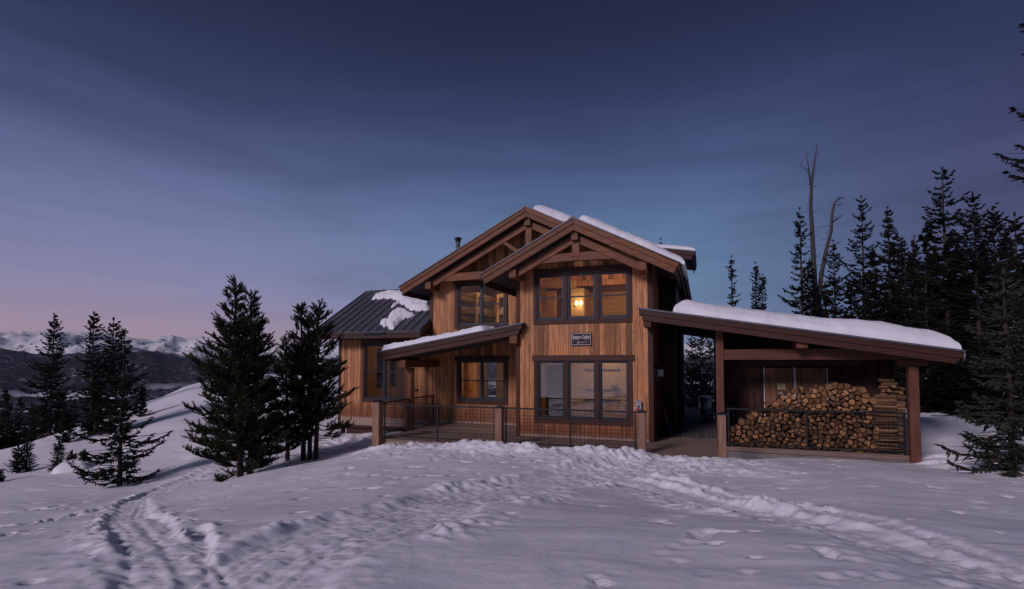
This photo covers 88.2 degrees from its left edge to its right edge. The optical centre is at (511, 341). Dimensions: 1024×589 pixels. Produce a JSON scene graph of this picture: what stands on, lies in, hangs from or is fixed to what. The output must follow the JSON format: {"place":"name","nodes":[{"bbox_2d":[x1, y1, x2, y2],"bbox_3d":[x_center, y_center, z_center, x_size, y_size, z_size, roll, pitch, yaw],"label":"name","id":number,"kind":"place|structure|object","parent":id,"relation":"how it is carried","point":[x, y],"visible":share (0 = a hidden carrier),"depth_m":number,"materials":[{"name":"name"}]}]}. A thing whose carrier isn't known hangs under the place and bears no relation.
{"place":"outdoors","nodes":[
{"label":"outdoors","id":0,"kind":"place"},
{"bbox_2d":[0,395,685,437],"bbox_3d":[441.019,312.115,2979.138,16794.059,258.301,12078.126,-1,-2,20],"label":"valley floor","id":1,"kind":"structure","parent":0,"point":[81,410],"depth_m":2977.69,"materials":[{"name":"snow"}]},
{"bbox_2d":[0,348,713,411],"bbox_3d":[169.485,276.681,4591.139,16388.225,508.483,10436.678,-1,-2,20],"label":"wooded hills","id":2,"kind":"structure","parent":0,"point":[167,375],"depth_m":4743.07,"materials":[{"name":"plant"}]},
{"bbox_2d":[0,331,713,366],"bbox_3d":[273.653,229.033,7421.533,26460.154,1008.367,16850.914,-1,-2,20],"label":"snowy range","id":3,"kind":"structure","parent":0,"point":[28,342],"depth_m":8389.64,"materials":[{"name":"snow"}]},
{"bbox_2d":[497,294,502,321],"bbox_3d":[0.268,-0.851,23.194,1.150,2.238,2.200,-1,-2,20],"label":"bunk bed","id":4,"kind":"object","parent":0,"point":[499,309],"visible":0.12,"depth_m":22.36,"materials":[{"name":"brown wood"}]},
{"bbox_2d":[0,374,1023,588],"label":"snow ground","id":5,"kind":"structure","parent":0,"point":[358,511],"depth_m":7.05,"materials":[{"name":"snow"}]},
{"bbox_2d":[0,388,13,435],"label":"spruce tree","id":6,"kind":"object","parent":5,"relation":"on","point":[5,395],"visible":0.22,"depth_m":49.88,"materials":[{"name":"green plant"}]},
{"bbox_2d":[0,417,13,449],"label":"spruce tree","id":7,"kind":"object","parent":5,"relation":"on","point":[2,442],"visible":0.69,"depth_m":30.17,"materials":[{"name":"green plant"}]},
{"bbox_2d":[0,401,20,442],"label":"spruce tree","id":8,"kind":"object","parent":5,"relation":"on","point":[8,408],"visible":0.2,"depth_m":35.92,"materials":[{"name":"green plant"}]},
{"bbox_2d":[0,417,26,447],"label":"spruce tree","id":9,"kind":"object","parent":5,"relation":"on","point":[15,427],"visible":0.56,"depth_m":30.90,"materials":[{"name":"green plant"}]},
{"bbox_2d":[3,444,25,473],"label":"spruce sapling","id":10,"kind":"object","parent":5,"relation":"on","point":[15,455],"visible":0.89,"depth_m":20.65,"materials":[{"name":"green plant"}]},
{"bbox_2d":[13,395,27,438],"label":"spruce tree","id":11,"kind":"object","parent":5,"relation":"on","point":[20,403],"visible":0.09,"depth_m":37.86,"materials":[{"name":"green plant"}]},
{"bbox_2d":[12,439,40,472],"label":"spruce sapling","id":12,"kind":"object","parent":5,"relation":"on","point":[26,448],"visible":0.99,"depth_m":20.83,"materials":[{"name":"green plant"}]},
{"bbox_2d":[16,407,36,443],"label":"spruce tree","id":13,"kind":"object","parent":5,"relation":"on","point":[24,428],"visible":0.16,"depth_m":33.82,"materials":[{"name":"green plant"}]},
{"bbox_2d":[19,416,42,442],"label":"spruce tree","id":14,"kind":"object","parent":5,"relation":"on","point":[34,438],"visible":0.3,"depth_m":32.83,"materials":[{"name":"green plant"}]},
{"bbox_2d":[19,313,85,437],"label":"spruce tree","id":15,"kind":"object","parent":5,"relation":"on","point":[47,425],"visible":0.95,"depth_m":30.70,"materials":[{"name":"green plant"}]},
{"bbox_2d":[47,439,70,471],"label":"spruce sapling","id":16,"kind":"object","parent":5,"relation":"on","point":[58,448],"visible":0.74,"depth_m":19.97,"materials":[{"name":"green plant"}]},
{"bbox_2d":[54,406,77,442],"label":"spruce sapling","id":17,"kind":"object","parent":5,"relation":"on","point":[64,423],"visible":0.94,"depth_m":25.78,"materials":[{"name":"green plant"}]},
{"bbox_2d":[51,459,89,473],"bbox_3d":[-16.634,4.757,20.067,1.381,0.550,1.111,-1,-2,20],"label":"snow hump","id":18,"kind":"object","parent":5,"relation":"on","point":[63,467],"visible":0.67,"depth_m":19.80,"materials":[{"name":"snow"}]},
{"bbox_2d":[63,449,77,461],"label":"spruce sapling","id":19,"kind":"object","parent":5,"relation":"on","point":[71,455],"visible":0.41,"depth_m":21.21,"materials":[{"name":"green plant"}]},
{"bbox_2d":[70,399,81,428],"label":"spruce tree","id":20,"kind":"object","parent":5,"relation":"on","point":[76,413],"visible":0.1,"depth_m":41.94,"materials":[{"name":"green plant"}]},
{"bbox_2d":[55,311,116,436],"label":"spruce tree","id":21,"kind":"object","parent":5,"relation":"on","point":[92,393],"visible":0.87,"depth_m":26.76,"materials":[{"name":"green plant"}]},
{"bbox_2d":[80,317,137,430],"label":"spruce tree","id":22,"kind":"object","parent":5,"relation":"on","point":[113,359],"visible":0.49,"depth_m":27.26,"materials":[{"name":"green plant"}]},
{"bbox_2d":[64,328,174,486],"bbox_3d":[-13.006,2.300,17.656,2.948,5.512,2.202,2,-3,-40],"label":"spruce tree","id":23,"kind":"object","parent":5,"relation":"on","point":[121,438],"visible":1,"depth_m":17.39,"materials":[{"name":"green plant"}]},
{"bbox_2d":[131,386,153,416],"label":"spruce sapling","id":24,"kind":"object","parent":5,"relation":"on","point":[143,409],"visible":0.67,"depth_m":30.37,"materials":[{"name":"green plant"}]},
{"bbox_2d":[182,273,298,481],"bbox_3d":[-8.067,1.190,15.757,3.017,6.359,3.371,2,-3,-36],"label":"pine tree","id":25,"kind":"object","parent":5,"relation":"on","point":[219,385],"visible":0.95,"depth_m":15.35,"materials":[{"name":"plant"}]},
{"bbox_2d":[205,286,303,473],"bbox_3d":[-8.005,1.363,16.387,2.739,6.108,2.570,-1,-2,20],"label":"pine tree","id":26,"kind":"object","parent":5,"relation":"on","point":[289,419],"visible":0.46,"depth_m":16.15,"materials":[{"name":"plant"}]},
{"bbox_2d":[266,334,312,460],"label":"pine tree","id":27,"kind":"object","parent":5,"relation":"on","point":[278,370],"visible":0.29,"depth_m":18.01,"materials":[{"name":"plant"}]},
{"bbox_2d":[278,302,332,460],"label":"pine tree","id":28,"kind":"object","parent":5,"relation":"on","point":[300,311],"visible":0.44,"depth_m":17.36,"materials":[{"name":"plant"}]},
{"bbox_2d":[286,312,335,459],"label":"pine tree","id":29,"kind":"object","parent":5,"relation":"on","point":[309,446],"visible":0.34,"depth_m":17.50,"materials":[{"name":"plant"}]},
{"bbox_2d":[278,298,359,459],"bbox_3d":[-6.357,1.379,17.377,2.677,5.632,2.308,-1,-2,20],"label":"pine tree","id":30,"kind":"object","parent":5,"relation":"on","point":[329,371],"visible":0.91,"depth_m":17.17,"materials":[{"name":"plant"}]},
{"bbox_2d":[371,400,384,445],"bbox_3d":[-4.223,2.754,16.618,0.300,1.830,0.300,-1,-2,20],"label":"newel post","id":31,"kind":"object","parent":5,"relation":"on","point":[377,422],"visible":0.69,"depth_m":16.52,"materials":[{"name":"brown wood"}]},
{"bbox_2d":[493,405,503,441],"bbox_3d":[-0.367,2.733,15.222,0.260,1.760,0.260,-1,-2,20],"label":"newel post","id":32,"kind":"object","parent":5,"relation":"on","point":[499,422],"visible":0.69,"depth_m":15.14,"materials":[{"name":"brown wood"}]},
{"bbox_2d":[315,204,696,441],"bbox_3d":[-0.234,-0.162,22.690,15.410,9.345,11.535,-1,-2,20],"label":"log cabin","id":33,"kind":"object","parent":5,"relation":"on","point":[541,272],"visible":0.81,"depth_m":18.89,"materials":[{"name":"brown wood"}]},
{"bbox_2d":[361,340,407,402],"bbox_3d":[-5.340,1.255,22.144,2.260,2.610,0.154,-1,-2,20],"label":"window frame","id":34,"kind":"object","parent":33,"relation":"in","point":[365,343],"depth_m":22.23,"materials":[{"name":"wood"}]},
{"bbox_2d":[380,307,414,329],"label":"roof snow","id":35,"kind":"structure","parent":33,"relation":"on","point":[395,318],"depth_m":21.95,"materials":[{"name":"snow"}]},
{"bbox_2d":[372,290,429,310],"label":"roof snow","id":36,"kind":"structure","parent":33,"relation":"on","point":[412,304],"depth_m":23.57,"materials":[{"name":"snow"}]},
{"bbox_2d":[381,325,494,350],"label":"roof snow","id":37,"kind":"structure","parent":33,"relation":"on","point":[436,337],"depth_m":18.20,"materials":[{"name":"snow"}]},
{"bbox_2d":[461,292,496,322],"bbox_3d":[-1.547,-0.859,23.000,1.070,2.238,2.200,-1,-2,20],"label":"bunk bed","id":38,"kind":"object","parent":33,"relation":"on","point":[473,311],"visible":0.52,"depth_m":22.65,"materials":[{"name":"brown wood"}]},
{"bbox_2d":[454,279,507,328],"bbox_3d":[-1.199,-1.468,20.751,2.350,1.980,0.154,-1,-2,20],"label":"window","id":39,"kind":"structure","parent":33,"relation":"in","point":[458,284],"depth_m":20.79,"materials":[{"name":"wood"}]},
{"bbox_2d":[455,356,508,404],"bbox_3d":[-1.171,1.514,20.621,2.290,1.890,0.154,-1,-2,20],"label":"window","id":40,"kind":"structure","parent":33,"relation":"in","point":[459,360],"depth_m":20.60,"materials":[{"name":"wood"}]},
{"bbox_2d":[571,333,591,345],"bbox_3d":[2.189,-0.061,16.736,0.665,0.405,0.062,-1,-2,20],"label":"name sign","id":41,"kind":"object","parent":33,"relation":"attached to","point":[581,339],"visible":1,"depth_m":16.70,"materials":[{"name":"metal"}]},
{"bbox_2d":[533,264,631,324],"bbox_3d":[2.214,-1.460,16.854,3.180,1.810,0.154,-1,-2,20],"label":"window","id":42,"kind":"structure","parent":33,"relation":"in","point":[597,272],"depth_m":16.79,"materials":[{"name":"wood"}]},
{"bbox_2d":[532,355,633,425],"bbox_3d":[2.219,1.528,16.732,3.270,2.170,0.154,-1,-2,20],"label":"window frame","id":43,"kind":"structure","parent":33,"relation":"in","point":[566,360],"depth_m":16.65,"materials":[{"name":"wood"}]},
{"bbox_2d":[534,205,691,299],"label":"roof snow","id":44,"kind":"structure","parent":33,"relation":"on","point":[559,215],"depth_m":19.23,"materials":[{"name":"snow"}]},
{"bbox_2d":[579,215,687,279],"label":"roof snow","id":45,"kind":"structure","parent":33,"relation":"on","point":[626,235],"depth_m":15.56,"materials":[{"name":"snow"}]},
{"bbox_2d":[634,399,641,410],"bbox_3d":[3.814,2.397,16.008,0.230,1.254,0.138,-1,-2,20],"label":"electrical box","id":46,"kind":"object","parent":33,"relation":"attached to","point":[638,405],"visible":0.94,"depth_m":15.98,"materials":[{"name":"grey metal"}]},
{"bbox_2d":[654,364,658,439],"bbox_3d":[4.644,1.918,16.984,0.095,2.330,1.220,-1,-2,20],"label":"door","id":47,"kind":"structure","parent":33,"relation":"in","point":[655,366],"depth_m":17.09,"materials":[{"name":"brown wood"}]},
{"bbox_2d":[654,243,695,250],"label":"roof snow","id":48,"kind":"structure","parent":33,"relation":"on","point":[675,246],"depth_m":21.28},
{"bbox_2d":[637,410,646,450],"bbox_3d":[3.413,2.678,13.855,0.240,1.760,0.240,-1,-2,20],"label":"newel post","id":49,"kind":"object","parent":5,"relation":"on","point":[641,429],"visible":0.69,"depth_m":13.78,"materials":[{"name":"brown wood"}]},
{"bbox_2d":[383,407,909,462],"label":"deck","id":50,"kind":"structure","parent":5,"relation":"on","point":[695,435],"depth_m":15.85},
{"bbox_2d":[383,398,408,433],"bbox_3d":[-3.990,2.602,17.972,0.050,1.163,2.372,0,-2,12],"label":"deck railing","id":51,"kind":"object","parent":50,"relation":"on","point":[407,407],"visible":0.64,"depth_m":18.39,"materials":[{"name":"black metal"}]},
{"bbox_2d":[412,395,434,428],"bbox_3d":[-3.403,2.695,20.283,0.050,1.163,1.801,-1,-2,18],"label":"deck railing","id":52,"kind":"object","parent":50,"relation":"on","point":[421,397],"visible":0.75,"depth_m":20.52,"materials":[{"name":"black metal"}]},
{"bbox_2d":[383,403,494,441],"bbox_3d":[-2.254,2.523,15.999,3.850,1.163,0.050,-1,-2,20],"label":"deck railing","id":53,"kind":"object","parent":50,"relation":"on","point":[437,425],"visible":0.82,"depth_m":15.96,"materials":[{"name":"black metal"}]},
{"bbox_2d":[504,407,637,449],"bbox_3d":[1.545,2.467,14.625,3.790,1.163,0.050,-1,-2,20],"label":"deck railing","id":54,"kind":"object","parent":50,"relation":"on","point":[562,427],"visible":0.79,"depth_m":14.59,"materials":[{"name":"black metal"}]},
{"bbox_2d":[685,387,714,406],"bbox_3d":[10.177,3.005,28.017,6.000,1.163,0.050,-1,-2,20],"label":"deck railing","id":55,"kind":"object","parent":50,"relation":"on","point":[686,394],"visible":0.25,"depth_m":28.23,"materials":[{"name":"black metal"}]},
{"bbox_2d":[698,397,711,414],"bbox_3d":[8.965,2.976,24.519,0.620,0.820,0.614,-1,-2,20],"label":"galvanised bin","id":56,"kind":"object","parent":50,"relation":"on","point":[705,402],"visible":0.8,"depth_m":24.30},
{"bbox_2d":[726,408,908,455],"bbox_3d":[8.166,2.458,14.377,4.350,1.163,0.050,-1,-2,20],"label":"deck railing","id":57,"kind":"object","parent":50,"relation":"on","point":[904,447],"visible":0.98,"depth_m":14.31,"materials":[{"name":"black metal"}]},
{"bbox_2d":[684,336,713,412],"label":"spruce tree","id":58,"kind":"object","parent":5,"relation":"on","point":[689,359],"visible":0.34,"depth_m":35.84,"materials":[{"name":"green plant"}]},
{"bbox_2d":[684,337,714,418],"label":"spruce tree","id":59,"kind":"object","parent":5,"relation":"on","point":[697,377],"visible":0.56,"depth_m":32.79,"materials":[{"name":"green plant"}]},
{"bbox_2d":[698,339,714,419],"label":"spruce tree","id":60,"kind":"object","parent":5,"relation":"on","point":[711,351],"visible":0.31,"depth_m":37.84,"materials":[{"name":"green plant"}]},
{"bbox_2d":[716,412,726,457],"bbox_3d":[5.246,2.647,13.192,0.240,1.770,0.240,-1,-2,20],"label":"newel post","id":61,"kind":"object","parent":5,"relation":"on","point":[722,450],"visible":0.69,"depth_m":13.12,"materials":[{"name":"brown wood"}]},
{"bbox_2d":[725,255,740,306],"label":"spruce tree","id":62,"kind":"object","parent":5,"relation":"on","point":[731,271],"visible":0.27,"depth_m":41.86,"materials":[{"name":"green plant"}]},
{"bbox_2d":[750,261,763,309],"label":"spruce tree","id":63,"kind":"object","parent":5,"relation":"on","point":[755,305],"visible":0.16,"depth_m":39.85,"materials":[{"name":"green plant"}]},
{"bbox_2d":[758,274,767,309],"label":"spruce tree","id":64,"kind":"object","parent":5,"relation":"on","point":[763,281],"visible":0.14,"depth_m":39.82,"materials":[{"name":"green plant"}]},
{"bbox_2d":[777,207,825,317],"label":"spruce tree","id":65,"kind":"object","parent":5,"relation":"on","point":[795,303],"visible":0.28,"depth_m":33.79,"materials":[{"name":"green plant"}]},
{"bbox_2d":[638,307,965,462],"bbox_3d":[8.778,1.382,18.142,7.670,4.495,9.030,-1,-2,20],"label":"woodshed","id":66,"kind":"object","parent":5,"relation":"on","point":[755,364],"visible":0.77,"depth_m":15.14,"materials":[{"name":"wood"}]},
{"bbox_2d":[763,367,794,440],"bbox_3d":[8.159,1.915,16.163,0.822,2.230,0.070,-1,-2,20],"label":"sliding door","id":67,"kind":"structure","parent":66,"relation":"in","point":[772,377],"depth_m":16.17,"materials":[{"name":"brown wood"}]},
{"bbox_2d":[795,367,827,440],"bbox_3d":[8.977,1.903,15.867,0.842,2.230,0.070,-1,-2,20],"label":"sliding door","id":68,"kind":"structure","parent":66,"relation":"in","point":[805,377],"depth_m":15.88,"materials":[{"name":"brown wood"}]},
{"bbox_2d":[673,300,961,348],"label":"roof snow","id":69,"kind":"structure","parent":66,"relation":"on","point":[877,329],"depth_m":13.87,"materials":[{"name":"snow"}]},
{"bbox_2d":[799,259,819,316],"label":"spruce tree","id":70,"kind":"object","parent":5,"relation":"on","point":[809,276],"visible":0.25,"depth_m":32.82,"materials":[{"name":"green plant"}]},
{"bbox_2d":[799,146,821,316],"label":"dead tree","id":71,"kind":"object","parent":5,"relation":"on","point":[812,238],"visible":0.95,"depth_m":33.92,"materials":[{"name":"grey wood"}]},
{"bbox_2d":[821,283,836,317],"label":"spruce tree","id":72,"kind":"object","parent":5,"relation":"on","point":[825,303],"visible":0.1,"depth_m":41.84,"materials":[{"name":"green plant"}]},
{"bbox_2d":[817,196,843,316],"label":"dead tree","id":73,"kind":"object","parent":5,"relation":"on","point":[822,268],"visible":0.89,"depth_m":34.43,"materials":[{"name":"grey wood"}]},
{"bbox_2d":[819,240,853,318],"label":"spruce tree","id":74,"kind":"object","parent":5,"relation":"on","point":[836,281],"visible":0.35,"depth_m":33.75,"materials":[{"name":"green plant"}]},
{"bbox_2d":[837,283,857,318],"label":"spruce tree","id":75,"kind":"object","parent":5,"relation":"on","point":[852,313],"visible":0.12,"depth_m":39.77,"materials":[{"name":"green plant"}]},
{"bbox_2d":[828,196,899,378],"bbox_3d":[21.768,-2.488,32.678,4.632,13.340,3.818,2,-3,-36],"label":"spruce tree","id":76,"kind":"object","parent":5,"relation":"on","point":[860,284],"visible":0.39,"depth_m":32.76,"materials":[{"name":"green plant"}]},
{"bbox_2d":[858,289,877,320],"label":"spruce tree","id":77,"kind":"object","parent":5,"relation":"on","point":[867,307],"visible":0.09,"depth_m":30.88,"materials":[{"name":"green plant"}]},
{"bbox_2d":[857,249,895,320],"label":"spruce tree","id":78,"kind":"object","parent":5,"relation":"on","point":[878,263],"visible":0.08,"depth_m":39.68,"materials":[{"name":"green plant"}]},
{"bbox_2d":[853,207,912,396],"bbox_3d":[22.809,-2.139,31.918,3.906,12.144,3.525,1,-3,-28],"label":"spruce tree","id":79,"kind":"object","parent":5,"relation":"on","point":[889,261],"visible":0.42,"depth_m":31.73,"materials":[{"name":"green plant"}]},
{"bbox_2d":[883,232,907,319],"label":"spruce tree","id":80,"kind":"object","parent":5,"relation":"on","point":[896,237],"visible":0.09,"depth_m":41.83,"materials":[{"name":"green plant"}]},
{"bbox_2d":[874,239,931,393],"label":"spruce tree","id":81,"kind":"object","parent":5,"relation":"on","point":[907,264],"visible":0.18,"depth_m":30.85,"materials":[{"name":"green plant"}]},
{"bbox_2d":[899,235,937,385],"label":"spruce tree","id":82,"kind":"object","parent":5,"relation":"on","point":[915,247],"visible":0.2,"depth_m":29.91,"materials":[{"name":"green plant"}]},
{"bbox_2d":[901,221,944,309],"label":"spruce tree","id":83,"kind":"object","parent":5,"relation":"on","point":[921,237],"visible":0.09,"depth_m":39.75,"materials":[{"name":"green plant"}]},
{"bbox_2d":[894,272,967,408],"bbox_3d":[18.606,0.023,24.069,3.301,6.400,3.613,-2,-3,39],"label":"spruce tree","id":84,"kind":"object","parent":5,"relation":"on","point":[922,302],"visible":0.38,"depth_m":23.86,"materials":[{"name":"green plant"}]},
{"bbox_2d":[924,251,945,328],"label":"spruce tree","id":85,"kind":"object","parent":5,"relation":"on","point":[930,260],"visible":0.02,"depth_m":35.86,"materials":[{"name":"green plant"}]},
{"bbox_2d":[888,166,1017,381],"bbox_3d":[21.679,-3.018,26.266,5.422,11.960,5.109,1,-3,-30],"label":"spruce tree","id":86,"kind":"object","parent":5,"relation":"on","point":[944,283],"visible":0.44,"depth_m":26.70,"materials":[{"name":"green plant"}]},
{"bbox_2d":[943,229,966,316],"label":"spruce tree","id":87,"kind":"object","parent":5,"relation":"on","point":[954,244],"visible":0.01,"depth_m":37.75,"materials":[{"name":"green plant"}]},
{"bbox_2d":[943,349,979,398],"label":"spruce tree","id":88,"kind":"object","parent":5,"relation":"on","point":[966,357],"visible":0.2,"depth_m":23.00,"materials":[{"name":"green plant"}]},
{"bbox_2d":[949,256,982,339],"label":"spruce tree","id":89,"kind":"object","parent":5,"relation":"on","point":[959,303],"visible":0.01,"depth_m":32.73,"materials":[{"name":"green plant"}]},
{"bbox_2d":[929,372,1017,421],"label":"spruce tree","id":90,"kind":"object","parent":5,"relation":"on","point":[967,397],"visible":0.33,"depth_m":19.93,"materials":[{"name":"green plant"}]},
{"bbox_2d":[925,191,1023,378],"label":"spruce tree","id":91,"kind":"object","parent":5,"relation":"on","point":[976,220],"visible":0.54,"depth_m":24.80,"materials":[{"name":"green plant"}]},
{"bbox_2d":[934,266,1023,477],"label":"spruce tree","id":92,"kind":"object","parent":5,"relation":"on","point":[1009,461],"visible":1,"depth_m":10.81,"materials":[{"name":"green plant"}]},
{"bbox_2d":[953,345,1018,398],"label":"spruce tree","id":93,"kind":"object","parent":5,"relation":"on","point":[970,367],"visible":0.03,"depth_m":22.25,"materials":[{"name":"green plant"}]},
{"bbox_2d":[952,296,1023,418],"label":"spruce tree","id":94,"kind":"object","parent":5,"relation":"on","point":[996,299],"visible":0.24,"depth_m":19.92,"materials":[{"name":"green plant"}]},
{"bbox_2d":[967,205,1023,385],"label":"spruce tree","id":95,"kind":"object","parent":5,"relation":"on","point":[997,227],"visible":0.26,"depth_m":25.75,"materials":[{"name":"green plant"}]},
{"bbox_2d":[986,230,1020,332],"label":"spruce tree","id":96,"kind":"object","parent":5,"relation":"on","point":[1009,239],"visible":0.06,"depth_m":33.72,"materials":[{"name":"green plant"}]},
{"bbox_2d":[992,23,1023,413],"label":"spruce tree","id":97,"kind":"object","parent":5,"relation":"on","point":[1016,164],"visible":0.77,"depth_m":14.20,"materials":[{"name":"green plant"}]},
{"bbox_2d":[997,212,1023,284],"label":"spruce tree","id":98,"kind":"object","parent":5,"relation":"on","point":[1014,226],"visible":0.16,"depth_m":35.91,"materials":[{"name":"green plant"}]},
{"bbox_2d":[1012,261,1023,344],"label":"spruce tree","id":99,"kind":"object","parent":5,"relation":"on","point":[1021,270],"visible":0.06,"depth_m":31.94,"materials":[{"name":"green plant"}]},
{"bbox_2d":[0,0,1023,345],"label":"sky","id":100,"kind":"structure","parent":0,"point":[153,153],"materials":[{"name":"blue"}]},
{"bbox_2d":[875,429,896,432],"bbox_3d":[9.862,2.372,13.959,0.482,0.112,0.105,-1,-3,26],"label":"firewood log","id":101,"kind":"object","parent":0,"point":[889,430],"visible":0.96,"depth_m":13.91,"materials":[{"name":"brown wood"}]},
{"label":"firewood log","id":102,"kind":"object","parent":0,"visible":0},
{"bbox_3d":[10.236,2.018,13.938,0.227,0.081,0.104,-1,0,18],"label":"firewood log","id":103,"kind":"object","parent":102,"relation":"on","visible":0},
{"bbox_2d":[879,414,895,415],"bbox_3d":[9.885,1.934,14.053,0.521,0.109,0.106,-1,-1,18],"label":"firewood log","id":104,"kind":"object","parent":103,"relation":"on","point":[887,414],"visible":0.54,"depth_m":14.00,"materials":[{"name":"brown wood"}]},
{"bbox_2d":[874,409,895,411],"bbox_3d":[9.888,1.838,14.036,0.470,0.085,0.086,-1,-3,24],"label":"firewood log","id":105,"kind":"object","parent":104,"relation":"on","point":[884,410],"visible":1,"depth_m":14.01,"materials":[{"name":"brown wood"}]},
{"bbox_2d":[873,405,896,408],"bbox_3d":[9.884,1.748,14.014,0.529,0.101,0.114,-1,0,18],"label":"firewood log","id":106,"kind":"object","parent":105,"relation":"on","point":[883,407],"visible":1,"depth_m":13.99,"materials":[{"name":"brown wood"}]},
{"bbox_2d":[865,397,876,404],"bbox_3d":[9.677,1.607,14.264,0.197,0.212,0.441,-1,-2,21],"label":"firewood log","id":107,"kind":"object","parent":106,"relation":"on","point":[872,401],"visible":0.79,"depth_m":14.07,"materials":[{"name":"brown wood"}]},
{"bbox_2d":[873,394,895,397],"bbox_3d":[9.900,1.472,14.050,0.489,0.102,0.105,-1,-5,20],"label":"firewood log","id":108,"kind":"object","parent":107,"relation":"on","point":[883,396],"visible":1,"depth_m":14.02,"materials":[{"name":"brown wood"}]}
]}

